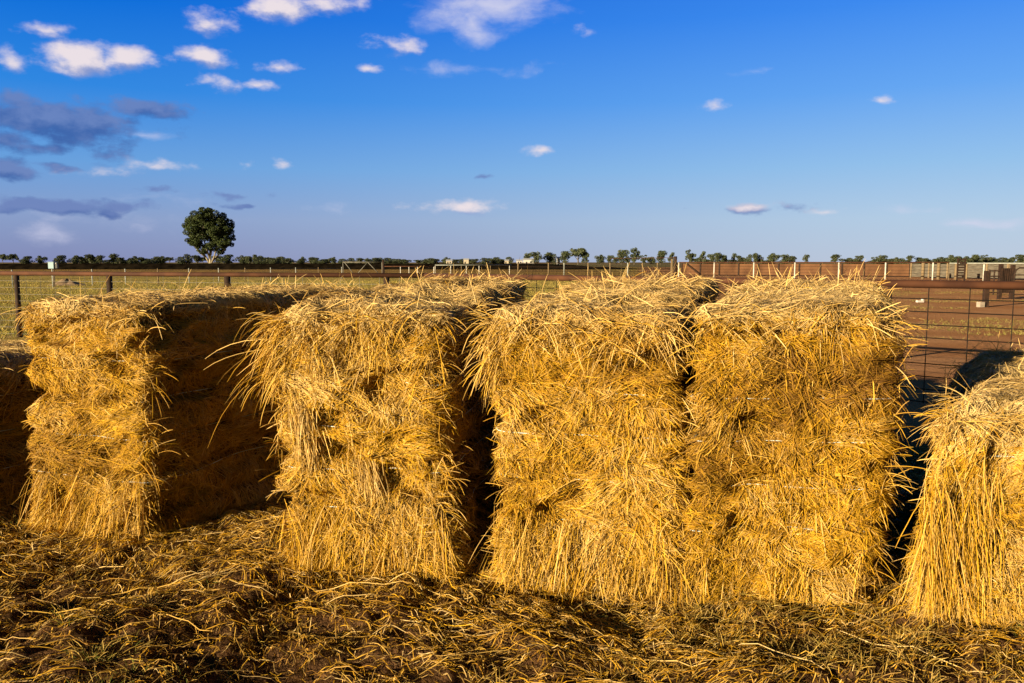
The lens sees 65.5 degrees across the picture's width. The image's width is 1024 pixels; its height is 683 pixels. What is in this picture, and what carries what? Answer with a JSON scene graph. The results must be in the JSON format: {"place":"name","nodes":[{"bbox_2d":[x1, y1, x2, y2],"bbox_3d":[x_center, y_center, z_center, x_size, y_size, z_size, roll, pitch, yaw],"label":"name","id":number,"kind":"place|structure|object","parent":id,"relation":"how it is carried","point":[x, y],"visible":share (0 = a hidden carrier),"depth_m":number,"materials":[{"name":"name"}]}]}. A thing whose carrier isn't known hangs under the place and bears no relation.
{"place":"outdoors","nodes":[
{"label":"outdoors","id":0,"kind":"place"},
{"bbox_2d":[0,279,575,338],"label":"paddock grass","id":1,"kind":"structure","parent":0,"point":[60,289],"depth_m":50.53,"materials":[{"name":"green plant"}]},
{"bbox_2d":[0,263,670,268],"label":"earth bank","id":2,"kind":"structure","parent":0,"point":[211,266],"depth_m":186.73,"materials":[{"name":"soil"}]},
{"bbox_2d":[0,262,1023,682],"bbox_3d":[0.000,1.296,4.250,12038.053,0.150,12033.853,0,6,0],"label":"ground","id":3,"kind":"structure","parent":0,"point":[926,360],"depth_m":3.86,"materials":[{"name":"brown soil"}]},
{"bbox_2d":[0,254,6,262],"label":"tree","id":4,"kind":"object","parent":3,"relation":"on","point":[2,257],"visible":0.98,"depth_m":555.86,"materials":[{"name":"green plant"}]},
{"bbox_2d":[5,254,18,262],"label":"tree","id":5,"kind":"object","parent":3,"relation":"on","point":[12,256],"visible":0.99,"depth_m":555.48,"materials":[{"name":"green plant"}]},
{"bbox_2d":[0,333,50,511],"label":"straw bale","id":6,"kind":"object","parent":3,"relation":"on","point":[17,397],"visible":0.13,"depth_m":5.52,"materials":[{"name":"yellow plant"}]},
{"bbox_2d":[19,256,35,263],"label":"tree","id":7,"kind":"object","parent":3,"relation":"on","point":[25,260],"visible":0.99,"depth_m":594.28,"materials":[{"name":"green plant"}]},
{"bbox_2d":[35,256,47,262],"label":"tree","id":8,"kind":"object","parent":3,"relation":"on","point":[39,259],"visible":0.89,"depth_m":606.00,"materials":[{"name":"green plant"}]},
{"bbox_2d":[48,262,58,286],"bbox_3d":[-30.963,-4.419,53.827,0.600,1.920,0.340,0,6,0],"label":"control box","id":9,"kind":"object","parent":3,"relation":"on","point":[53,265],"visible":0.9,"depth_m":53.68,"materials":[{"name":"metal"}]},
{"bbox_2d":[52,255,70,263],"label":"tree","id":10,"kind":"object","parent":3,"relation":"on","point":[59,259],"visible":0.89,"depth_m":603.79,"materials":[{"name":"green plant"}]},
{"bbox_2d":[46,278,86,285],"bbox_3d":[-32.572,-4.347,58.311,3.319,0.547,2.164,0,6,0],"label":"soil heap","id":11,"kind":"object","parent":3,"relation":"on","point":[66,282],"visible":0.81,"depth_m":58.02,"materials":[{"name":"beige soil"}]},
{"bbox_2d":[69,255,79,263],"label":"tree","id":12,"kind":"object","parent":3,"relation":"on","point":[74,258],"visible":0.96,"depth_m":617.16,"materials":[{"name":"green plant"}]},
{"bbox_2d":[83,254,95,262],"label":"tree","id":13,"kind":"object","parent":3,"relation":"on","point":[90,257],"visible":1,"depth_m":581.93,"materials":[{"name":"green plant"}]},
{"bbox_2d":[96,255,105,262],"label":"tree","id":14,"kind":"object","parent":3,"relation":"on","point":[99,258],"visible":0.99,"depth_m":597.81,"materials":[{"name":"green plant"}]},
{"bbox_2d":[108,253,118,263],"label":"tree","id":15,"kind":"object","parent":3,"relation":"on","point":[113,257],"visible":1,"depth_m":592.15,"materials":[{"name":"green plant"}]},
{"bbox_2d":[123,258,134,262],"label":"tree","id":16,"kind":"object","parent":3,"relation":"on","point":[129,260],"visible":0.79,"depth_m":597.70,"materials":[{"name":"green plant"}]},
{"bbox_2d":[132,256,142,262],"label":"tree","id":17,"kind":"object","parent":3,"relation":"on","point":[137,259],"visible":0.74,"depth_m":617.63,"materials":[{"name":"green plant"}]},
{"bbox_2d":[154,256,167,262],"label":"tree","id":18,"kind":"object","parent":3,"relation":"on","point":[161,259],"visible":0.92,"depth_m":628.75,"materials":[{"name":"green plant"}]},
{"bbox_2d":[10,267,341,286],"bbox_3d":[-25.826,-5.400,66.289,0.084,1.400,36.896,3,6,26],"label":"paddock fence","id":19,"kind":"object","parent":3,"relation":"on","point":[157,270],"visible":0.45,"depth_m":61.66,"materials":[{"name":"wood"}]},
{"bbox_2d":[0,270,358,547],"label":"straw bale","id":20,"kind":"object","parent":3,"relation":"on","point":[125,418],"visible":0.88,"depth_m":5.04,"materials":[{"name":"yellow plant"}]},
{"bbox_2d":[175,257,185,263],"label":"tree","id":21,"kind":"object","parent":3,"relation":"on","point":[182,260],"visible":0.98,"depth_m":624.02,"materials":[{"name":"green plant"}]},
{"bbox_2d":[183,254,192,263],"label":"tree","id":22,"kind":"object","parent":3,"relation":"on","point":[188,259],"visible":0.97,"depth_m":627.55,"materials":[{"name":"green plant"}]},
{"bbox_2d":[191,255,201,262],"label":"tree","id":23,"kind":"object","parent":3,"relation":"on","point":[197,258],"visible":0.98,"depth_m":650.81,"materials":[{"name":"green plant"}]},
{"bbox_2d":[182,207,235,262],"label":"gum tree","id":24,"kind":"object","parent":3,"relation":"on","point":[200,224],"visible":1,"depth_m":260.60,"materials":[{"name":"green plant"}]},
{"bbox_2d":[212,255,222,262],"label":"tree","id":25,"kind":"object","parent":3,"relation":"on","point":[216,259],"visible":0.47,"depth_m":767.74,"materials":[{"name":"green plant"}]},
{"bbox_2d":[217,254,236,262],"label":"tree","id":26,"kind":"object","parent":3,"relation":"on","point":[226,258],"visible":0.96,"depth_m":750.76,"materials":[{"name":"green plant"}]},
{"bbox_2d":[234,255,243,262],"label":"tree","id":27,"kind":"object","parent":3,"relation":"on","point":[240,258],"visible":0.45,"depth_m":809.58,"materials":[{"name":"green plant"}]},
{"bbox_2d":[243,256,252,262],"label":"tree","id":28,"kind":"object","parent":3,"relation":"on","point":[249,259],"visible":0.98,"depth_m":721.57,"materials":[{"name":"green plant"}]},
{"bbox_2d":[251,254,262,263],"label":"tree","id":29,"kind":"object","parent":3,"relation":"on","point":[256,257],"visible":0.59,"depth_m":794.40,"materials":[{"name":"green plant"}]},
{"bbox_2d":[250,259,265,263],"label":"tree","id":30,"kind":"object","parent":3,"relation":"on","point":[258,261],"visible":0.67,"depth_m":691.30,"materials":[{"name":"green plant"}]},
{"bbox_2d":[259,259,272,263],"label":"tree","id":31,"kind":"object","parent":3,"relation":"on","point":[265,261],"visible":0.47,"depth_m":667.24,"materials":[{"name":"green plant"}]},
{"bbox_2d":[267,258,279,263],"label":"tree","id":32,"kind":"object","parent":3,"relation":"on","point":[274,261],"visible":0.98,"depth_m":654.44,"materials":[{"name":"green plant"}]},
{"bbox_2d":[280,259,295,263],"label":"tree","id":33,"kind":"object","parent":3,"relation":"on","point":[284,261],"visible":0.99,"depth_m":681.41,"materials":[{"name":"green plant"}]},
{"bbox_2d":[296,258,305,263],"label":"tree","id":34,"kind":"object","parent":3,"relation":"on","point":[299,261],"visible":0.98,"depth_m":706.10,"materials":[{"name":"green plant"}]},
{"bbox_2d":[312,259,328,263],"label":"tree","id":35,"kind":"object","parent":3,"relation":"on","point":[324,261],"visible":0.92,"depth_m":682.86,"materials":[{"name":"green plant"}]},
{"bbox_2d":[328,257,336,263],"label":"tree","id":36,"kind":"object","parent":3,"relation":"on","point":[333,260],"visible":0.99,"depth_m":777.09,"materials":[{"name":"green plant"}]},
{"bbox_2d":[337,259,348,263],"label":"tree","id":37,"kind":"object","parent":3,"relation":"on","point":[340,261],"visible":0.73,"depth_m":701.21,"materials":[{"name":"green plant"}]},
{"bbox_2d":[343,260,384,272],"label":"pipe gate","id":38,"kind":"structure","parent":3,"relation":"on","point":[383,270],"depth_m":91.53,"materials":[{"name":"metal"}]},
{"bbox_2d":[200,259,545,582],"bbox_3d":[-0.580,0.419,5.408,1.717,2.004,2.780,3,6,24],"label":"straw bale","id":39,"kind":"object","parent":3,"relation":"on","point":[385,429],"visible":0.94,"depth_m":4.37,"materials":[{"name":"yellow plant"}]},
{"bbox_2d":[381,258,393,263],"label":"tree","id":40,"kind":"object","parent":3,"relation":"on","point":[386,260],"visible":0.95,"depth_m":780.39,"materials":[{"name":"green plant"}]},
{"bbox_2d":[384,266,433,272],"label":"rail fence","id":41,"kind":"object","parent":3,"relation":"on","point":[409,266],"visible":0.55,"depth_m":97.52,"materials":[{"name":"white metal"}]},
{"bbox_2d":[425,258,436,262],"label":"tree","id":42,"kind":"object","parent":3,"relation":"on","point":[431,260],"visible":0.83,"depth_m":644.79,"materials":[{"name":"green plant"}]},
{"bbox_2d":[463,258,468,263],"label":"farm shed","id":43,"kind":"structure","parent":3,"relation":"on","point":[466,260],"depth_m":634.33,"materials":[{"name":"beige"}]},
{"bbox_2d":[435,265,511,273],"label":"white rail fence","id":44,"kind":"object","parent":3,"relation":"on","point":[490,268],"visible":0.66,"depth_m":99.23,"materials":[{"name":"paint"}]},
{"bbox_2d":[469,259,478,263],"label":"tree","id":45,"kind":"object","parent":3,"relation":"on","point":[474,261],"visible":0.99,"depth_m":726.11,"materials":[{"name":"green plant"}]},
{"bbox_2d":[479,257,489,263],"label":"tree","id":46,"kind":"object","parent":3,"relation":"on","point":[485,260],"visible":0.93,"depth_m":639.82,"materials":[{"name":"green plant"}]},
{"bbox_2d":[489,259,498,263],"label":"tree","id":47,"kind":"object","parent":3,"relation":"on","point":[492,261],"visible":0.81,"depth_m":648.45,"materials":[{"name":"green plant"}]},
{"bbox_2d":[505,256,513,263],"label":"tree","id":48,"kind":"object","parent":3,"relation":"on","point":[510,259],"visible":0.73,"depth_m":754.74,"materials":[{"name":"green plant"}]},
{"bbox_2d":[0,442,1023,682],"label":"straw litter","id":49,"kind":"object","parent":3,"relation":"on","point":[278,512],"visible":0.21,"depth_m":3.86,"materials":[{"name":"yellow plant"}]},
{"bbox_2d":[0,271,1023,403],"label":"pipe fence","id":50,"kind":"object","parent":3,"relation":"on","point":[961,284],"visible":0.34,"depth_m":13.06,"materials":[{"name":"metal"}]},
{"bbox_2d":[2,514,1022,682],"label":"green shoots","id":51,"kind":"object","parent":3,"relation":"on","point":[150,642],"visible":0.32,"depth_m":3.47,"materials":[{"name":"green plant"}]},
{"bbox_2d":[523,258,533,262],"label":"farmhouse","id":52,"kind":"object","parent":3,"relation":"on","point":[527,260],"visible":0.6,"depth_m":554.78,"materials":[{"name":"beige paint"}]},
{"bbox_2d":[529,251,542,262],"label":"tree","id":53,"kind":"object","parent":3,"relation":"on","point":[537,257],"visible":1,"depth_m":535.57,"materials":[{"name":"green plant"}]},
{"bbox_2d":[542,252,552,263],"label":"tree","id":54,"kind":"object","parent":3,"relation":"on","point":[547,256],"visible":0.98,"depth_m":545.99,"materials":[{"name":"green plant"}]},
{"bbox_2d":[551,253,556,263],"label":"tree","id":55,"kind":"object","parent":3,"relation":"on","point":[554,259],"visible":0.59,"depth_m":655.51,"materials":[{"name":"green plant"}]},
{"bbox_2d":[559,251,570,262],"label":"tree","id":56,"kind":"object","parent":3,"relation":"on","point":[564,257],"visible":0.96,"depth_m":540.67,"materials":[{"name":"green plant"}]},
{"bbox_2d":[569,248,588,264],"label":"tree","id":57,"kind":"object","parent":3,"relation":"on","point":[581,252],"visible":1,"depth_m":514.55,"materials":[{"name":"green plant"}]},
{"bbox_2d":[457,263,726,613],"bbox_3d":[0.674,0.462,5.074,1.364,1.970,2.730,2,6,19],"label":"straw bale","id":58,"kind":"object","parent":3,"relation":"on","point":[590,388],"visible":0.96,"depth_m":4.08,"materials":[{"name":"yellow plant"}]},
{"bbox_2d":[512,263,672,276],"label":"fence","id":59,"kind":"object","parent":3,"relation":"on","point":[609,268],"visible":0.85,"depth_m":94.65,"materials":[{"name":"brown wood"}]},
{"bbox_2d":[594,255,606,263],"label":"tree","id":60,"kind":"object","parent":3,"relation":"on","point":[598,257],"visible":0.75,"depth_m":749.99,"materials":[{"name":"green plant"}]},
{"bbox_2d":[607,255,613,262],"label":"tree","id":61,"kind":"object","parent":3,"relation":"on","point":[608,259],"visible":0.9,"depth_m":675.46,"materials":[{"name":"green plant"}]},
{"bbox_2d":[616,249,629,264],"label":"tree","id":62,"kind":"object","parent":3,"relation":"on","point":[621,255],"visible":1,"depth_m":555.63,"materials":[{"name":"green plant"}]},
{"bbox_2d":[630,248,639,264],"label":"tree","id":63,"kind":"object","parent":3,"relation":"on","point":[635,254],"visible":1,"depth_m":555.09,"materials":[{"name":"green plant"}]},
{"bbox_2d":[609,256,676,276],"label":"fence","id":64,"kind":"object","parent":3,"relation":"on","point":[675,264],"visible":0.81,"depth_m":89.46,"materials":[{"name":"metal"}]},
{"bbox_2d":[640,255,651,262],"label":"tree","id":65,"kind":"object","parent":3,"relation":"on","point":[646,258],"visible":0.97,"depth_m":663.62,"materials":[{"name":"green plant"}]},
{"bbox_2d":[656,250,666,264],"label":"tree","id":66,"kind":"object","parent":3,"relation":"on","point":[661,254],"visible":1,"depth_m":535.05,"materials":[{"name":"green plant"}]},
{"bbox_2d":[667,252,674,261],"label":"tree","id":67,"kind":"object","parent":3,"relation":"on","point":[669,258],"visible":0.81,"depth_m":741.60,"materials":[{"name":"green plant"}]},
{"bbox_2d":[685,249,695,263],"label":"tree","id":68,"kind":"object","parent":3,"relation":"on","point":[690,256],"visible":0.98,"depth_m":595.51,"materials":[{"name":"green plant"}]},
{"bbox_2d":[698,251,706,261],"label":"tree","id":69,"kind":"object","parent":3,"relation":"on","point":[701,257],"visible":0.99,"depth_m":615.70,"materials":[{"name":"green plant"}]},
{"bbox_2d":[695,259,715,263],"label":"tree","id":70,"kind":"object","parent":3,"relation":"on","point":[708,260],"visible":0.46,"depth_m":667.55,"materials":[{"name":"green plant"}]},
{"bbox_2d":[707,254,714,260],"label":"tree","id":71,"kind":"object","parent":3,"relation":"on","point":[711,257],"visible":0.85,"depth_m":682.30,"materials":[{"name":"green plant"}]},
{"bbox_2d":[714,252,725,263],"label":"tree","id":72,"kind":"object","parent":3,"relation":"on","point":[718,256],"visible":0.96,"depth_m":704.08,"materials":[{"name":"green plant"}]},
{"bbox_2d":[734,255,744,263],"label":"tree","id":73,"kind":"object","parent":3,"relation":"on","point":[740,258],"visible":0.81,"depth_m":625.47,"materials":[{"name":"green plant"}]},
{"bbox_2d":[744,254,752,263],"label":"tree","id":74,"kind":"object","parent":3,"relation":"on","point":[750,257],"visible":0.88,"depth_m":616.82,"materials":[{"name":"green plant"}]},
{"bbox_2d":[753,253,758,263],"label":"tree","id":75,"kind":"object","parent":3,"relation":"on","point":[755,257],"visible":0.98,"depth_m":650.46,"materials":[{"name":"green plant"}]},
{"bbox_2d":[756,255,763,263],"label":"tree","id":76,"kind":"object","parent":3,"relation":"on","point":[760,257],"visible":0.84,"depth_m":653.50,"materials":[{"name":"green plant"}]},
{"bbox_2d":[766,253,779,263],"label":"tree","id":77,"kind":"object","parent":3,"relation":"on","point":[774,257],"visible":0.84,"depth_m":704.12,"materials":[{"name":"green plant"}]},
{"bbox_2d":[681,263,909,276],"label":"stockyard wall","id":78,"kind":"structure","parent":3,"relation":"on","point":[801,269],"depth_m":96.81,"materials":[{"name":"wood"}]},
{"bbox_2d":[666,260,927,619],"bbox_3d":[1.775,0.475,4.922,1.245,1.971,2.774,2,6,22],"label":"straw bale","id":79,"kind":"object","parent":3,"relation":"on","point":[797,395],"visible":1,"depth_m":3.92,"materials":[{"name":"yellow plant"}]},
{"bbox_2d":[802,254,809,263],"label":"tree","id":80,"kind":"object","parent":3,"relation":"on","point":[805,257],"visible":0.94,"depth_m":636.29,"materials":[{"name":"green plant"}]},
{"bbox_2d":[678,262,984,280],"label":"yard fence","id":81,"kind":"object","parent":3,"relation":"on","point":[933,270],"visible":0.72,"depth_m":80.02,"materials":[{"name":"white metal"}]},
{"bbox_2d":[830,254,839,263],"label":"tree","id":82,"kind":"object","parent":3,"relation":"on","point":[833,257],"visible":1,"depth_m":595.38,"materials":[{"name":"green plant"}]},
{"bbox_2d":[838,258,851,263],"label":"tree","id":83,"kind":"object","parent":3,"relation":"on","point":[845,260],"visible":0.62,"depth_m":734.12,"materials":[{"name":"green plant"}]},
{"bbox_2d":[853,255,863,263],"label":"tree","id":84,"kind":"object","parent":3,"relation":"on","point":[858,258],"visible":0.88,"depth_m":615.61,"materials":[{"name":"green plant"}]},
{"bbox_2d":[871,257,880,263],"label":"tree","id":85,"kind":"object","parent":3,"relation":"on","point":[876,260],"visible":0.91,"depth_m":646.39,"materials":[{"name":"green plant"}]},
{"bbox_2d":[890,257,904,263],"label":"tree","id":86,"kind":"object","parent":3,"relation":"on","point":[896,259],"visible":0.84,"depth_m":645.02,"materials":[{"name":"green plant"}]},
{"bbox_2d":[906,255,914,261],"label":"tree","id":87,"kind":"object","parent":3,"relation":"on","point":[909,257],"visible":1,"depth_m":721.10,"materials":[{"name":"green plant"}]},
{"bbox_2d":[921,263,924,278],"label":"timber post","id":88,"kind":"object","parent":3,"relation":"on","point":[922,269],"visible":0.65,"depth_m":79.59,"materials":[{"name":"brown wood"}]},
{"bbox_2d":[936,263,940,278],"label":"timber post","id":89,"kind":"object","parent":3,"relation":"on","point":[938,272],"visible":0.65,"depth_m":78.59,"materials":[{"name":"brown wood"}]},
{"bbox_2d":[935,257,944,261],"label":"tree","id":90,"kind":"object","parent":3,"relation":"on","point":[938,259],"visible":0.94,"depth_m":663.26,"materials":[{"name":"green plant"}]},
{"bbox_2d":[945,255,961,262],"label":"tree","id":91,"kind":"object","parent":3,"relation":"on","point":[951,258],"visible":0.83,"depth_m":595.06,"materials":[{"name":"green plant"}]},
{"bbox_2d":[884,332,1023,638],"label":"straw bale","id":92,"kind":"object","parent":3,"relation":"on","point":[965,560],"visible":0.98,"depth_m":3.75,"materials":[{"name":"yellow plant"}]},
{"bbox_2d":[954,264,956,279],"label":"timber post","id":93,"kind":"object","parent":3,"relation":"on","point":[955,269],"visible":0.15,"depth_m":77.63,"materials":[{"name":"brown wood"}]},
{"bbox_2d":[956,258,966,280],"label":"crush gate","id":94,"kind":"structure","parent":3,"relation":"on","point":[958,269],"depth_m":70.69,"materials":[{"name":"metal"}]},
{"bbox_2d":[910,263,1023,278],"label":"timber wall","id":95,"kind":"structure","parent":3,"relation":"on","point":[977,272],"depth_m":82.35,"materials":[{"name":"brown wood"}]},
{"bbox_2d":[962,256,976,262],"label":"tree","id":96,"kind":"object","parent":3,"relation":"on","point":[969,259],"visible":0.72,"depth_m":623.58,"materials":[{"name":"green plant"}]},
{"bbox_2d":[971,254,979,262],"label":"tree","id":97,"kind":"object","parent":3,"relation":"on","point":[977,256],"visible":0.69,"depth_m":631.17,"materials":[{"name":"green plant"}]},
{"bbox_2d":[976,271,990,306],"bbox_3d":[18.012,-1.944,30.403,0.486,1.500,0.232,-2,6,-21],"label":"gate post","id":98,"kind":"object","parent":3,"relation":"on","point":[986,292],"visible":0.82,"depth_m":30.38,"materials":[{"name":"wood"}]},
{"bbox_2d":[948,263,1023,279],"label":"pipe rail","id":99,"kind":"object","parent":3,"relation":"on","point":[983,263],"visible":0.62,"depth_m":69.88,"materials":[{"name":"white metal"}]},
{"bbox_2d":[980,255,992,262],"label":"tree","id":100,"kind":"object","parent":3,"relation":"on","point":[985,259],"visible":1,"depth_m":647.13,"materials":[{"name":"green plant"}]},
{"bbox_2d":[994,257,1008,262],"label":"tree","id":101,"kind":"object","parent":3,"relation":"on","point":[1002,260],"visible":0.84,"depth_m":625.92,"materials":[{"name":"green plant"}]},
{"bbox_2d":[989,264,1015,298],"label":"cattle gate","id":102,"kind":"structure","parent":3,"relation":"on","point":[1005,274],"depth_m":36.84,"materials":[{"name":"wood"}]},
{"bbox_2d":[1010,254,1023,262],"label":"tree","id":103,"kind":"object","parent":3,"relation":"on","point":[1020,257],"visible":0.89,"depth_m":595.40,"materials":[{"name":"green plant"}]},
{"bbox_2d":[1012,267,1023,297],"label":"hoop gate","id":104,"kind":"structure","parent":3,"relation":"on","point":[1015,274],"depth_m":35.86,"materials":[{"name":"metal"}]},
{"bbox_2d":[0,0,1023,261],"label":"sky","id":105,"kind":"structure","parent":0,"point":[412,130],"materials":[{"name":"blue"}]},
{"bbox_2d":[884,289,1023,340],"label":"yard grass","id":106,"kind":"structure","parent":0,"point":[1020,333],"depth_m":22.03,"materials":[{"name":"brown plant"}]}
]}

